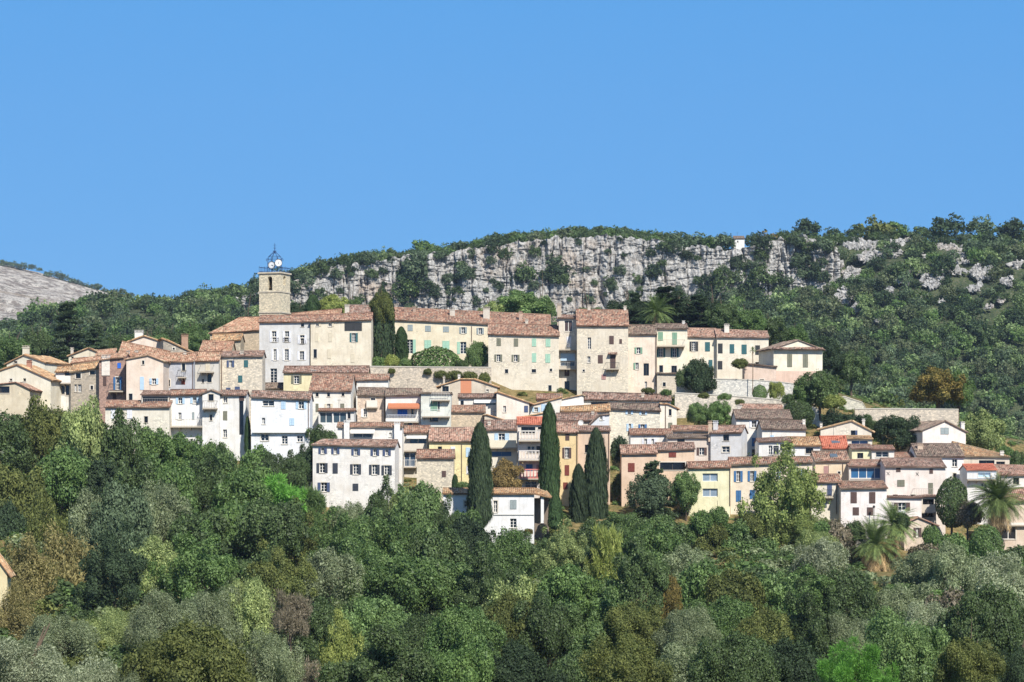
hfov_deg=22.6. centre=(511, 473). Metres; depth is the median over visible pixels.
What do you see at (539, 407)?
house
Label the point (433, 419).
window
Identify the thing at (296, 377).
window
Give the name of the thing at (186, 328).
tree
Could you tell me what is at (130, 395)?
window
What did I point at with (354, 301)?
tree
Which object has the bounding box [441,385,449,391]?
window
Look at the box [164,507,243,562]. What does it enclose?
tree
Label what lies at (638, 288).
shrub
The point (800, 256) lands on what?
shrub
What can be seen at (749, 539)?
shrub
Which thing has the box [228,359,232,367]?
window
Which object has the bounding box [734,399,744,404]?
shrub
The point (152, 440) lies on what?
tree
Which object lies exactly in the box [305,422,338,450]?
tree
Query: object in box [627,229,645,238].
tree
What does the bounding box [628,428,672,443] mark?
house
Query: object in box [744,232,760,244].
tree
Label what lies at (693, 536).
shrub
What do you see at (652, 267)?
shrub
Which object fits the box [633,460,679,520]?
cedar
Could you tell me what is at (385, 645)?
tree
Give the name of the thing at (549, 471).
cypress
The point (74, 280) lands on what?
tree
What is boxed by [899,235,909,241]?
rock outcrop
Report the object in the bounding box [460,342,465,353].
window
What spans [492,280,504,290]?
shrub
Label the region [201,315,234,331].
tree
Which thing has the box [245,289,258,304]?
shrub
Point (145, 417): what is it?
window
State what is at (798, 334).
tree
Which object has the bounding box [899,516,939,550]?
house
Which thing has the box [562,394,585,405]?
house
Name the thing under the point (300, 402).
window
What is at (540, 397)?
house
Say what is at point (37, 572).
birch tree
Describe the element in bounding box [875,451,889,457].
window
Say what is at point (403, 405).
house
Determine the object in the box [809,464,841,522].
house
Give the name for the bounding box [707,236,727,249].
tree
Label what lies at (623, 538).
shrub
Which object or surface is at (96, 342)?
cedar
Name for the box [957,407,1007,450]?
plane tree
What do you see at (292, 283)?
shrub
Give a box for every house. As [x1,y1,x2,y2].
[0,360,61,410]
[0,381,42,451]
[0,553,15,618]
[4,346,71,373]
[54,365,71,411]
[67,347,97,362]
[69,361,98,416]
[70,356,99,364]
[95,348,117,355]
[98,352,129,425]
[104,400,172,453]
[118,341,169,358]
[124,354,170,399]
[127,330,159,348]
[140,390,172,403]
[158,334,193,351]
[163,352,197,389]
[169,389,206,444]
[195,342,222,390]
[199,340,235,350]
[199,389,222,446]
[211,326,244,350]
[219,350,266,427]
[220,381,249,460]
[250,390,313,489]
[258,314,310,381]
[265,374,283,390]
[282,365,370,390]
[291,301,342,313]
[309,373,356,427]
[310,312,373,365]
[311,439,400,509]
[317,408,356,438]
[336,420,404,486]
[344,304,373,338]
[355,374,390,421]
[356,387,385,421]
[385,387,421,424]
[394,306,550,366]
[404,425,430,477]
[416,440,455,501]
[420,392,452,426]
[428,427,473,482]
[436,374,499,404]
[442,487,551,543]
[451,405,485,426]
[458,393,496,416]
[483,414,501,419]
[484,411,516,484]
[487,323,559,391]
[494,391,534,418]
[516,416,542,497]
[525,412,542,415]
[529,396,561,414]
[536,393,562,401]
[556,411,596,424]
[556,421,578,505]
[557,303,576,389]
[560,403,610,424]
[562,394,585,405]
[575,306,628,394]
[577,417,610,504]
[582,391,671,404]
[589,414,609,424]
[608,402,660,455]
[619,444,657,506]
[628,324,656,392]
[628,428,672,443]
[655,316,687,372]
[655,442,695,503]
[659,403,679,427]
[665,434,710,460]
[670,425,707,433]
[685,460,730,516]
[687,328,715,377]
[708,421,748,460]
[714,324,769,378]
[727,456,813,513]
[730,401,792,455]
[733,236,744,249]
[737,403,783,408]
[754,428,791,455]
[755,339,824,382]
[756,419,806,437]
[787,436,820,455]
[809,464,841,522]
[810,450,849,479]
[816,419,874,436]
[819,427,848,452]
[837,480,887,527]
[846,435,873,444]
[847,444,872,458]
[847,459,880,479]
[870,445,895,458]
[878,457,946,535]
[887,495,922,536]
[894,452,913,457]
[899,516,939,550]
[900,420,968,451]
[907,443,964,499]
[921,494,936,526]
[951,441,1010,463]
[958,455,997,524]
[991,487,1023,549]
[993,464,1023,487]
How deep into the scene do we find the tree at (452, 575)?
277.35 m
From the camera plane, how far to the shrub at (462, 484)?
347.57 m
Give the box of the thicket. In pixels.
[0,345,1022,439]
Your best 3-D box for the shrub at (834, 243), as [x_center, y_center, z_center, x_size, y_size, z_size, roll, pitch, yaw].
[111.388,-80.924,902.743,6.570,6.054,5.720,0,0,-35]
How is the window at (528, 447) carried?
in the house at (528, 438)
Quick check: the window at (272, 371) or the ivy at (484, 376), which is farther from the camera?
the window at (272, 371)
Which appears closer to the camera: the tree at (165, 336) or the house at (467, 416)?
the house at (467, 416)
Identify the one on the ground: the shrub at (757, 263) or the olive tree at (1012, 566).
the olive tree at (1012, 566)
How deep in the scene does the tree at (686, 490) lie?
348.47 m
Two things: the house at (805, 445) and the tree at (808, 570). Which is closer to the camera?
the tree at (808, 570)
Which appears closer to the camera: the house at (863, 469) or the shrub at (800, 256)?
the house at (863, 469)
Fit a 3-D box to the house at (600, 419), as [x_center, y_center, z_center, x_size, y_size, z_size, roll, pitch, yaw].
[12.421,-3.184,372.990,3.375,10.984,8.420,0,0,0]
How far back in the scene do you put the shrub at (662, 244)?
902.27 m
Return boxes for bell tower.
[258,246,291,315]
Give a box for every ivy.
[388,368,395,373]
[423,368,431,374]
[434,370,447,378]
[447,370,462,379]
[462,371,477,378]
[478,372,490,382]
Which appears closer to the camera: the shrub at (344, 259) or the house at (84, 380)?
the house at (84, 380)
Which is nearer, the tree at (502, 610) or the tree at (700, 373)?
the tree at (502, 610)
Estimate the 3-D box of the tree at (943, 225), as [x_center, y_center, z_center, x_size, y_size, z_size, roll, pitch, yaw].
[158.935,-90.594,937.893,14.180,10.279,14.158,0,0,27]
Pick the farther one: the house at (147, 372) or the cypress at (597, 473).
the house at (147, 372)
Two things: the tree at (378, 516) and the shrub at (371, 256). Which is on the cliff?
the shrub at (371, 256)
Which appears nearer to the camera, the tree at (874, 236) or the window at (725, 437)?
the window at (725, 437)
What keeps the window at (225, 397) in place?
in the house at (234, 408)
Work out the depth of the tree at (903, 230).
934.87 m
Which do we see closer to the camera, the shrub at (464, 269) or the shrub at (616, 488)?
the shrub at (616, 488)
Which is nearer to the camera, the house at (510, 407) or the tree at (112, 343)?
the house at (510, 407)
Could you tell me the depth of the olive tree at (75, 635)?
226.06 m
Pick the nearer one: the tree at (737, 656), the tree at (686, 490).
the tree at (737, 656)
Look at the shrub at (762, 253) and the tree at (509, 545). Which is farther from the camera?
the shrub at (762, 253)
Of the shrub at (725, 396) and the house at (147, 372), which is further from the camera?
the shrub at (725, 396)
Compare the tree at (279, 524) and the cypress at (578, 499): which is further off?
the cypress at (578, 499)
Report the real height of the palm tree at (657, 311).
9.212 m
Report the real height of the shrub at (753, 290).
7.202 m
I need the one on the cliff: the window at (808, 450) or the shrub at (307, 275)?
the shrub at (307, 275)
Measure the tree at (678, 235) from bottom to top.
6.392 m
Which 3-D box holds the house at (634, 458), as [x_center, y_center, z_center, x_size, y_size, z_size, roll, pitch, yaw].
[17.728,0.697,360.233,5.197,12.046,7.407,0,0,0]
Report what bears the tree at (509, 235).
on the ground
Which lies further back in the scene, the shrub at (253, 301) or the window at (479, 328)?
the shrub at (253, 301)
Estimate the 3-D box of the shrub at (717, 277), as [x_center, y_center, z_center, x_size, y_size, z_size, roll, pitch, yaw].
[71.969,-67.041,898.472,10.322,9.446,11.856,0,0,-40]
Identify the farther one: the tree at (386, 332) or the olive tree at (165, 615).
the tree at (386, 332)
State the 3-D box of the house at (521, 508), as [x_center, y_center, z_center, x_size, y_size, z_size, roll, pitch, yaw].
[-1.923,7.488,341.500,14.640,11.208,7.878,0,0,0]
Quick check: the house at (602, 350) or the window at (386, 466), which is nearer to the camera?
the window at (386, 466)
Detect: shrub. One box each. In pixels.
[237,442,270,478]
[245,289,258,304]
[267,588,313,658]
[277,655,321,681]
[290,278,298,288]
[290,284,300,295]
[297,271,316,288]
[309,255,330,276]
[312,286,327,298]
[328,267,344,278]
[338,254,353,265]
[344,264,358,272]
[353,294,365,302]
[358,249,377,263]
[364,268,378,277]
[372,356,384,365]
[378,266,388,274]
[384,254,394,263]
[384,353,399,365]
[391,279,419,298]
[396,267,421,284]
[396,290,410,303]
[397,357,411,365]
[400,252,428,275]
[403,301,414,307]
[410,345,461,366]
[412,254,429,265]
[415,276,437,289]
[416,263,429,278]
[426,284,443,296]
[433,248,448,260]
[440,272,455,285]
[443,285,454,296]
[451,285,464,294]
[454,260,467,267]
[455,263,474,279]
[455,359,469,366]
[456,482,468,486]
[467,248,475,258]
[469,268,475,277]
[470,295,480,306]
[485,241,499,253]
[485,255,496,264]
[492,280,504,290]
[498,247,514,258]
[509,269,526,282]
[515,260,537,281]
[527,280,540,289]
[528,244,541,257]
[538,270,549,280]
[545,253,563,266]
[545,263,564,273]
[546,264,576,278]
[549,273,563,283]
[556,269,570,284]
[581,266,590,271]
[582,294,595,303]
[591,278,598,285]
[602,275,616,288]
[607,280,618,291]
[610,434,628,464]
[611,472,620,500]
[613,264,626,274]
[616,522,631,544]
[631,517,647,531]
[632,273,642,283]
[636,285,642,290]
[641,387,654,393]
[642,262,662,278]
[645,246,656,256]
[646,268,665,278]
[649,514,675,532]
[654,239,676,251]
[655,259,667,267]
[659,388,671,395]
[660,521,689,545]
[665,238,685,253]
[674,284,681,291]
[674,368,689,387]
[675,523,699,546]
[678,249,691,258]
[684,249,693,260]
[689,284,716,300]
[689,508,716,546]
[691,535,713,554]
[692,275,704,284]
[697,392,709,398]
[698,275,720,289]
[700,521,729,552]
[703,269,734,292]
[705,285,722,298]
[709,501,728,544]
[714,535,753,555]
[716,263,731,277]
[717,287,738,301]
[717,392,731,400]
[720,558,769,572]
[726,268,746,284]
[727,518,754,539]
[730,253,747,265]
[730,260,743,268]
[731,284,740,294]
[731,358,747,368]
[731,530,753,554]
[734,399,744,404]
[736,291,748,300]
[738,259,750,271]
[738,284,747,293]
[741,512,762,533]
[741,563,780,579]
[743,281,753,293]
[745,257,768,269]
[746,265,769,285]
[747,285,768,301]
[750,230,772,252]
[751,536,780,552]
[752,384,767,397]
[754,249,769,259]
[765,271,782,286]
[772,282,788,295]
[774,270,791,285]
[778,543,794,552]
[781,394,795,404]
[783,230,799,246]
[784,399,814,427]
[785,276,794,284]
[788,233,805,246]
[790,257,804,269]
[791,250,811,263]
[792,381,812,402]
[796,268,807,278]
[798,238,817,251]
[803,267,820,282]
[805,261,821,271]
[812,265,831,283]
[812,520,833,535]
[813,235,832,251]
[816,256,828,264]
[821,236,836,250]
[822,394,846,413]
[827,517,858,559]
[844,518,865,562]
[892,512,910,530]
[905,541,940,556]
[921,525,942,545]
[924,586,966,614]
[935,531,968,558]
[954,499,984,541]
[969,523,1004,561]
[1004,543,1023,558]
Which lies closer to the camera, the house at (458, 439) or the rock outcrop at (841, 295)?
the house at (458, 439)
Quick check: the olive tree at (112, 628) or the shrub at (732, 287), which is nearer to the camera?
the olive tree at (112, 628)
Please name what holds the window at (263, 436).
in the house at (281, 422)
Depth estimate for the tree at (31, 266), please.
2478.38 m
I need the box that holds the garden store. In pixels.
[656,372,675,396]
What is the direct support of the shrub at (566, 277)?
on the cliff
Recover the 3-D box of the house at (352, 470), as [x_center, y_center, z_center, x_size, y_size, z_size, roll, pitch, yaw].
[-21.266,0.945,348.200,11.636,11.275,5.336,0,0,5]
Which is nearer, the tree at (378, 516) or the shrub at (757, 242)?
the tree at (378, 516)
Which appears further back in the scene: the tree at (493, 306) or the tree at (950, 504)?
the tree at (493, 306)
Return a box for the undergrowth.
[0,469,1023,681]
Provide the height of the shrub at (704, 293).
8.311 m
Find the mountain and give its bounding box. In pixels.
[0,263,107,319]
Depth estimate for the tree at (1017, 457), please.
387.14 m
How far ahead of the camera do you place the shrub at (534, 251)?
903.87 m
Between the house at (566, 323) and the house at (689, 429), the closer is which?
the house at (689, 429)
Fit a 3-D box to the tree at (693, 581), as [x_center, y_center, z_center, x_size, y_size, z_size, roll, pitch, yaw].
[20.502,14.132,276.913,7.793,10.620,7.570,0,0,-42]
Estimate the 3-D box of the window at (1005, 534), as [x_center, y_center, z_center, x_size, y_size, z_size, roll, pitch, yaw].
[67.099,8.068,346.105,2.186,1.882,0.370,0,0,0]
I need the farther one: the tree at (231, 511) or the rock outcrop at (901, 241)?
the rock outcrop at (901, 241)
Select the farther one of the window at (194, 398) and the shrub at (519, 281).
the shrub at (519, 281)
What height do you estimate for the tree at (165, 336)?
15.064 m
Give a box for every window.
[0,386,9,393]
[65,384,69,395]
[75,372,81,378]
[77,384,81,392]
[89,370,95,374]
[115,376,120,389]
[128,393,132,399]
[142,396,168,401]
[143,415,148,422]
[151,378,156,384]
[181,362,185,371]
[192,397,196,403]
[206,373,212,382]
[207,393,214,401]
[222,429,227,437]
[223,396,227,403]
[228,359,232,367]
[239,401,242,434]
[260,433,269,440]
[262,401,274,406]
[270,369,276,381]
[271,330,276,341]
[273,348,276,360]
[281,436,287,444]
[284,330,289,341]
[284,348,289,360]
[293,375,299,383]
[296,436,302,442]
[298,400,304,408]
[299,350,304,359]
[313,348,317,358]
[318,462,325,472]
[320,412,331,422]
[320,482,327,491]
[333,412,345,422]
[351,332,356,342]
[352,434,372,437]
[352,463,358,474]
[363,408,367,417]
[371,464,377,474]
[372,448,377,455]
[383,464,389,475]
[404,453,414,466]
[407,340,412,353]
[409,439,425,442]
[429,418,438,421]
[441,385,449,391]
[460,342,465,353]
[461,326,465,333]
[474,403,495,404]
[478,327,482,334]
[493,500,497,512]
[496,354,500,361]
[498,433,504,439]
[504,368,508,373]
[510,519,516,527]
[513,354,517,361]
[520,426,535,433]
[525,481,536,487]
[526,445,535,453]
[531,368,536,372]
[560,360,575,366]
[564,320,572,331]
[564,447,569,458]
[565,381,568,388]
[588,337,590,348]
[590,401,609,403]
[635,362,638,369]
[636,347,640,353]
[644,363,648,375]
[658,347,663,357]
[658,364,663,372]
[659,461,685,470]
[671,365,677,371]
[672,348,676,357]
[676,438,685,441]
[691,341,696,351]
[692,432,707,433]
[699,448,704,455]
[703,473,717,480]
[703,489,717,496]
[721,445,730,452]
[723,435,728,440]
[735,470,740,481]
[749,470,754,481]
[751,448,754,455]
[769,445,771,454]
[773,446,778,454]
[805,447,813,453]
[850,467,879,478]
[851,440,867,443]
[857,453,863,458]
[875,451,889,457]
[898,503,905,510]
[915,527,919,537]
[922,498,934,503]
[922,513,934,517]
[952,459,956,466]
[977,470,991,477]
[978,459,994,463]
[1001,526,1016,539]
[1012,477,1019,484]
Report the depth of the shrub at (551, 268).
901.33 m
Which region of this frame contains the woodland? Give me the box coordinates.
[0,226,1023,439]
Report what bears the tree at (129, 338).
on the ground
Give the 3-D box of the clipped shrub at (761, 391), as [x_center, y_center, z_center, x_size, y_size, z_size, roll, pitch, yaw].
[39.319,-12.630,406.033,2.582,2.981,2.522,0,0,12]
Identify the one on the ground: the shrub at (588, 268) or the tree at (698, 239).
the tree at (698, 239)
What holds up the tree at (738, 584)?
on the ground
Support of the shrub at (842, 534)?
on the ground
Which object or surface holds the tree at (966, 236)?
on the ground
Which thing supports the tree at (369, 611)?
on the ground
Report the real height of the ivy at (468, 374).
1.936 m
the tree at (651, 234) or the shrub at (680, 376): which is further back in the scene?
the tree at (651, 234)
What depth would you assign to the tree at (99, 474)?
320.98 m
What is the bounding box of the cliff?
[241,233,840,321]
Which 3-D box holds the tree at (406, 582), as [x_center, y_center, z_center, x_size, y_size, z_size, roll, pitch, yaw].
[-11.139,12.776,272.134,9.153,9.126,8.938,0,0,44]
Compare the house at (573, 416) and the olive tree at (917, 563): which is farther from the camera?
the house at (573, 416)
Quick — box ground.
[0,237,1023,669]
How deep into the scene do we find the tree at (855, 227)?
936.99 m
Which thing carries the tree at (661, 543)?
on the ground
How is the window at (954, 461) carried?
in the house at (952, 455)
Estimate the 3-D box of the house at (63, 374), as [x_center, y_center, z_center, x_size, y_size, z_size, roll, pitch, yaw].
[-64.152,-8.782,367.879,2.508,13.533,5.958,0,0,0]
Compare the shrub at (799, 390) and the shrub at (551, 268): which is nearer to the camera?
the shrub at (799, 390)
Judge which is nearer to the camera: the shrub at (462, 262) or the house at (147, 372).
the house at (147, 372)
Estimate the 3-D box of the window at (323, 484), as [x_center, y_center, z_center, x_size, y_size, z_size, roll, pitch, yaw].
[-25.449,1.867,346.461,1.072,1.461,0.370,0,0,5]
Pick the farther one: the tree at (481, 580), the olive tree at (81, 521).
the olive tree at (81, 521)
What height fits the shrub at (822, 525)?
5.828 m
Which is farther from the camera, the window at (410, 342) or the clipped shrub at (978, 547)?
the window at (410, 342)
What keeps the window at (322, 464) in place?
in the house at (352, 470)
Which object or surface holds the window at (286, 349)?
in the house at (284, 340)
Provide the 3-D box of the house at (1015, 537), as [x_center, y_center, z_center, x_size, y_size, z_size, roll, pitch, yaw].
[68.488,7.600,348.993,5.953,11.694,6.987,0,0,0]
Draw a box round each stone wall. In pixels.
[370,366,490,391]
[675,392,800,417]
[676,377,795,401]
[811,406,824,426]
[838,396,865,410]
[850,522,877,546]
[854,408,958,425]
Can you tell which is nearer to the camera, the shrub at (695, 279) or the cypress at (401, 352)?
the cypress at (401, 352)
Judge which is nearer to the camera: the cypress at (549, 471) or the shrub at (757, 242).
the cypress at (549, 471)
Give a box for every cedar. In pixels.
[47,301,87,362]
[83,322,109,349]
[627,292,646,323]
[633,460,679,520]
[637,285,691,326]
[680,294,712,327]
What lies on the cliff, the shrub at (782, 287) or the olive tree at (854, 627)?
the shrub at (782, 287)
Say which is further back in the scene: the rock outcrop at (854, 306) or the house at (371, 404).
the rock outcrop at (854, 306)
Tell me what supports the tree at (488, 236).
on the ground
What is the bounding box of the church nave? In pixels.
[208,316,259,349]
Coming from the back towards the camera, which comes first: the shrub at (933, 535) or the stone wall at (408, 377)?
the stone wall at (408, 377)
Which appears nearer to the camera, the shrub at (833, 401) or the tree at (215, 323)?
the shrub at (833, 401)
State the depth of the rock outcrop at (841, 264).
905.33 m
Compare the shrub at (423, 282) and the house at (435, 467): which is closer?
the house at (435, 467)
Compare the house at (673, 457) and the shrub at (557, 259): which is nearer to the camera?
the house at (673, 457)
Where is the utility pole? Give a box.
[750,346,755,393]
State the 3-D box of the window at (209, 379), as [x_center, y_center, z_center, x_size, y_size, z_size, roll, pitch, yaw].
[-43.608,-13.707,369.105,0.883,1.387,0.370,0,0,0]
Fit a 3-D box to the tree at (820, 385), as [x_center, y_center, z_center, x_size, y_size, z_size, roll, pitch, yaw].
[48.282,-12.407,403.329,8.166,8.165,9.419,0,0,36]
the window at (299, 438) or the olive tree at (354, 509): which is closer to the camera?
the olive tree at (354, 509)
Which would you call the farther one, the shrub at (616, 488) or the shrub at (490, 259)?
the shrub at (490, 259)
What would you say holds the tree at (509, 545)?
on the ground
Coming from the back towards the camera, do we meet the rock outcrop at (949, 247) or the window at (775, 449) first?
the rock outcrop at (949, 247)
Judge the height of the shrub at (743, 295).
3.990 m
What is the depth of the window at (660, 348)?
424.22 m
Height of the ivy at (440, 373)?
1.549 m
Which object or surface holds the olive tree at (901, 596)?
on the ground
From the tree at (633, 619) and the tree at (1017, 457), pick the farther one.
the tree at (1017, 457)
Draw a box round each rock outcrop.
[832,285,852,305]
[839,258,843,268]
[840,265,860,280]
[843,240,879,249]
[851,301,860,313]
[855,249,881,262]
[876,238,904,245]
[881,245,902,258]
[884,286,894,292]
[895,278,909,285]
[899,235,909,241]
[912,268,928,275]
[919,273,943,290]
[937,242,962,251]
[940,264,967,275]
[949,252,969,264]
[966,281,983,292]
[968,263,993,280]
[983,303,993,309]
[996,296,1005,304]
[1000,275,1013,286]
[1006,259,1023,269]
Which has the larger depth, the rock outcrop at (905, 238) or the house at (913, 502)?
the rock outcrop at (905, 238)
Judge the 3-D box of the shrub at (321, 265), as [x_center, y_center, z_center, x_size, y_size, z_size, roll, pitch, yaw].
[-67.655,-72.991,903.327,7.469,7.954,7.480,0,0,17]
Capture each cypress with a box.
[244,415,250,452]
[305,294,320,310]
[394,326,408,359]
[451,474,457,486]
[466,421,494,528]
[537,401,561,503]
[547,494,563,529]
[568,463,589,522]
[584,427,609,519]
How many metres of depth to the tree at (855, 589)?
265.77 m
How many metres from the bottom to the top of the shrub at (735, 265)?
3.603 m
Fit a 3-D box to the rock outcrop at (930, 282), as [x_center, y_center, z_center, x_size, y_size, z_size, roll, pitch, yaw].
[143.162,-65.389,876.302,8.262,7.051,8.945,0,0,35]
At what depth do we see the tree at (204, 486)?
324.13 m
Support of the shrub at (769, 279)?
on the cliff
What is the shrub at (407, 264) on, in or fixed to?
on the cliff
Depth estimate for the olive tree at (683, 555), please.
297.35 m
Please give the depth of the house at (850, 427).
385.01 m
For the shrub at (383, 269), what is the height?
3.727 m
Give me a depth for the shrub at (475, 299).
898.53 m
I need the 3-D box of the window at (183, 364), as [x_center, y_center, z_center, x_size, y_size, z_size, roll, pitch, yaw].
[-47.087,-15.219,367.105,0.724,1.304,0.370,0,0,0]
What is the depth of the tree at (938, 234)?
935.65 m
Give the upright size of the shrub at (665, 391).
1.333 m
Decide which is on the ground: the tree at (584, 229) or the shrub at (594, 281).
the tree at (584, 229)
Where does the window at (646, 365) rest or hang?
in the house at (641, 356)
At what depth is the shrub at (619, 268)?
900.16 m
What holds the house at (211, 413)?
on the ground
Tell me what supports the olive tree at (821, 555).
on the ground
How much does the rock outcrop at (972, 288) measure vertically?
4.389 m
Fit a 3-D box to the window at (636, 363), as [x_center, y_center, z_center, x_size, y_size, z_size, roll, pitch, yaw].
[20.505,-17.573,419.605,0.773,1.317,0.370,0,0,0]
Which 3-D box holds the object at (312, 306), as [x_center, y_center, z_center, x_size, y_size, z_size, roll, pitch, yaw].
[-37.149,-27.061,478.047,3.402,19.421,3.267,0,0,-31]
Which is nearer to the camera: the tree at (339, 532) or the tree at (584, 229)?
the tree at (339, 532)
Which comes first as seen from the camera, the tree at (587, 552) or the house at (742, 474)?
the tree at (587, 552)
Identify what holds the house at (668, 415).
on the ground
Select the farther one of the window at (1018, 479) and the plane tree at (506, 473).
the window at (1018, 479)
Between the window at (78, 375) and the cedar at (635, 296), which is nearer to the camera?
the window at (78, 375)
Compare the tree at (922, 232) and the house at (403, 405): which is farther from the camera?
the tree at (922, 232)
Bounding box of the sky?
[0,0,1023,298]
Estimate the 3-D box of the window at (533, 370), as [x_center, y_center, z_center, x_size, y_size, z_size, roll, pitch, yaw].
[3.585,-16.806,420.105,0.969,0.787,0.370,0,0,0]
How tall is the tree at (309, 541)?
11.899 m
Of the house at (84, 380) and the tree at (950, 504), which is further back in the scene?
the house at (84, 380)
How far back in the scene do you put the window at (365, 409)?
379.25 m
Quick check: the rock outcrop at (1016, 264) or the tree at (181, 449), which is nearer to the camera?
the tree at (181, 449)
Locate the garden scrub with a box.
[404,366,1023,543]
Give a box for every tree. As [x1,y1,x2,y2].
[0,259,7,266]
[0,333,31,361]
[0,408,42,473]
[0,463,56,528]
[0,496,27,539]
[0,577,50,640]
[0,623,88,681]
[4,531,61,608]
[7,260,17,267]
[16,262,27,269]
[17,609,103,664]
[23,323,51,355]
[23,393,68,462]
[25,486,69,550]
[27,264,36,269]
[27,442,96,516]
[39,515,108,585]
[43,270,53,276]
[52,271,64,277]
[54,393,105,461]
[59,274,69,280]
[61,444,119,506]
[63,486,103,557]
[65,278,76,282]
[66,651,119,681]
[70,519,148,611]
[83,404,144,481]
[84,603,137,651]
[88,477,154,560]
[100,455,157,515]
[103,333,128,350]
[110,664,146,681]
[113,613,260,681]
[121,585,200,655]
[124,331,147,341]
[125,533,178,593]
[130,423,169,473]
[139,453,199,514]
[140,477,193,543]
[145,517,243,615]
[147,328,170,339]
[149,323,188,344]
[160,429,205,472]
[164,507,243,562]
[175,321,204,342]
[175,580,246,648]
[184,440,239,516]
[187,439,244,478]
[188,329,210,351]
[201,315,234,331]
[205,495,259,563]
[209,463,283,510]
[216,541,285,594]
[216,570,279,649]
[217,286,232,296]
[222,290,233,297]
[228,282,241,289]
[232,496,309,559]
[237,626,309,681]
[238,536,319,602]
[245,272,258,285]
[251,449,289,483]
[260,472,308,510]
[282,449,309,487]
[287,495,321,566]
[290,297,304,312]
[293,591,367,663]
[296,544,367,607]
[298,442,312,486]
[301,486,331,537]
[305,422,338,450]
[306,502,383,587]
[313,617,437,681]
[316,605,370,681]
[319,291,348,312]
[324,258,335,266]
[330,500,366,529]
[330,520,402,608]
[333,590,416,663]
[343,507,389,560]
[347,274,361,303]
[349,251,368,265]
[361,474,401,523]
[363,550,451,616]
[369,291,394,354]
[372,284,395,365]
[373,512,435,559]
[380,607,438,673]
[386,247,399,254]
[388,478,442,532]
[388,486,414,511]
[406,524,469,564]
[411,239,430,250]
[411,554,474,613]
[421,598,511,661]
[426,626,495,681]
[427,491,459,532]
[431,246,444,252]
[448,240,468,250]
[449,511,496,568]
[450,538,526,617]
[452,508,484,527]
[464,340,487,366]
[466,241,478,248]
[470,633,571,681]
[473,239,483,244]
[474,241,487,247]
[477,296,508,311]
[482,571,539,610]
[483,231,501,240]
[483,589,545,660]
[486,525,532,578]
[491,457,523,486]
[494,289,552,316]
[501,231,517,243]
[508,234,526,242]
[510,589,586,670]
[517,528,549,576]
[531,517,588,574]
[533,560,603,616]
[537,273,556,316]
[548,645,596,681]
[555,581,630,665]
[569,516,622,549]
[572,225,589,232]
[575,629,674,681]
[578,281,601,308]
[578,547,620,579]
[581,572,641,636]
[583,229,598,236]
[584,523,623,583]
[591,225,607,233]
[598,597,667,660]
[605,284,649,323]
[605,510,640,539]
[607,225,619,234]
[609,530,673,616]
[613,226,629,233]
[615,519,681,581]
[624,469,672,516]
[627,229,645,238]
[638,293,676,323]
[642,230,661,239]
[648,573,683,619]
[648,637,706,681]
[649,605,723,664]
[660,289,705,324]
[660,539,711,579]
[667,230,685,239]
[669,470,700,520]
[671,555,723,614]
[681,231,706,246]
[681,357,717,392]
[683,593,756,643]
[683,625,782,681]
[685,402,709,424]
[698,237,715,248]
[698,285,729,327]
[698,565,778,617]
[702,399,731,424]
[704,301,740,328]
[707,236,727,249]
[711,231,735,249]
[730,304,768,329]
[731,606,797,645]
[734,437,830,542]
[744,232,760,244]
[752,568,813,619]
[753,510,787,545]
[756,229,778,240]
[762,315,790,345]
[765,632,835,681]
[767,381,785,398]
[775,232,786,239]
[777,229,790,235]
[779,324,810,343]
[780,509,833,544]
[780,573,844,661]
[781,562,837,620]
[789,535,850,577]
[792,218,821,236]
[792,369,844,419]
[794,529,840,554]
[810,334,844,374]
[811,633,901,681]
[819,407,868,430]
[820,565,878,623]
[823,226,840,235]
[825,609,880,659]
[831,349,870,395]
[848,224,865,232]
[849,513,904,571]
[853,230,864,237]
[857,214,900,239]
[861,413,876,437]
[861,605,950,681]
[861,606,907,625]
[869,231,883,240]
[871,498,921,562]
[872,414,920,451]
[874,581,921,616]
[884,230,899,240]
[885,578,936,609]
[888,221,909,237]
[888,546,948,583]
[902,596,959,653]
[908,232,921,239]
[908,365,968,408]
[913,226,930,237]
[923,539,981,592]
[928,234,938,241]
[929,212,965,237]
[930,617,1008,681]
[932,230,944,238]
[932,576,1023,656]
[934,476,967,535]
[942,369,976,410]
[951,232,961,241]
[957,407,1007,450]
[959,231,972,241]
[961,548,1023,587]
[962,214,997,233]
[967,472,1023,551]
[972,232,985,241]
[972,565,1023,607]
[993,217,1023,237]
[995,640,1023,681]
[996,445,1014,462]
[996,561,1023,577]
[999,232,1010,239]
[1010,449,1023,464]
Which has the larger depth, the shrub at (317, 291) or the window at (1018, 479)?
the shrub at (317, 291)
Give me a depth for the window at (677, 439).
367.22 m
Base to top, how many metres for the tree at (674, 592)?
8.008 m
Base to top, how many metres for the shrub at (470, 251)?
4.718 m
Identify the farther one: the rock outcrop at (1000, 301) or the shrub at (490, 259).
the shrub at (490, 259)
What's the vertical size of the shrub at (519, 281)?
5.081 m
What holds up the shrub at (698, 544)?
on the ground
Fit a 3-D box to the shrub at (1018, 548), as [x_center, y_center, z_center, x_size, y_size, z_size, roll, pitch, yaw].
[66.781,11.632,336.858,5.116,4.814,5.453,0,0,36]

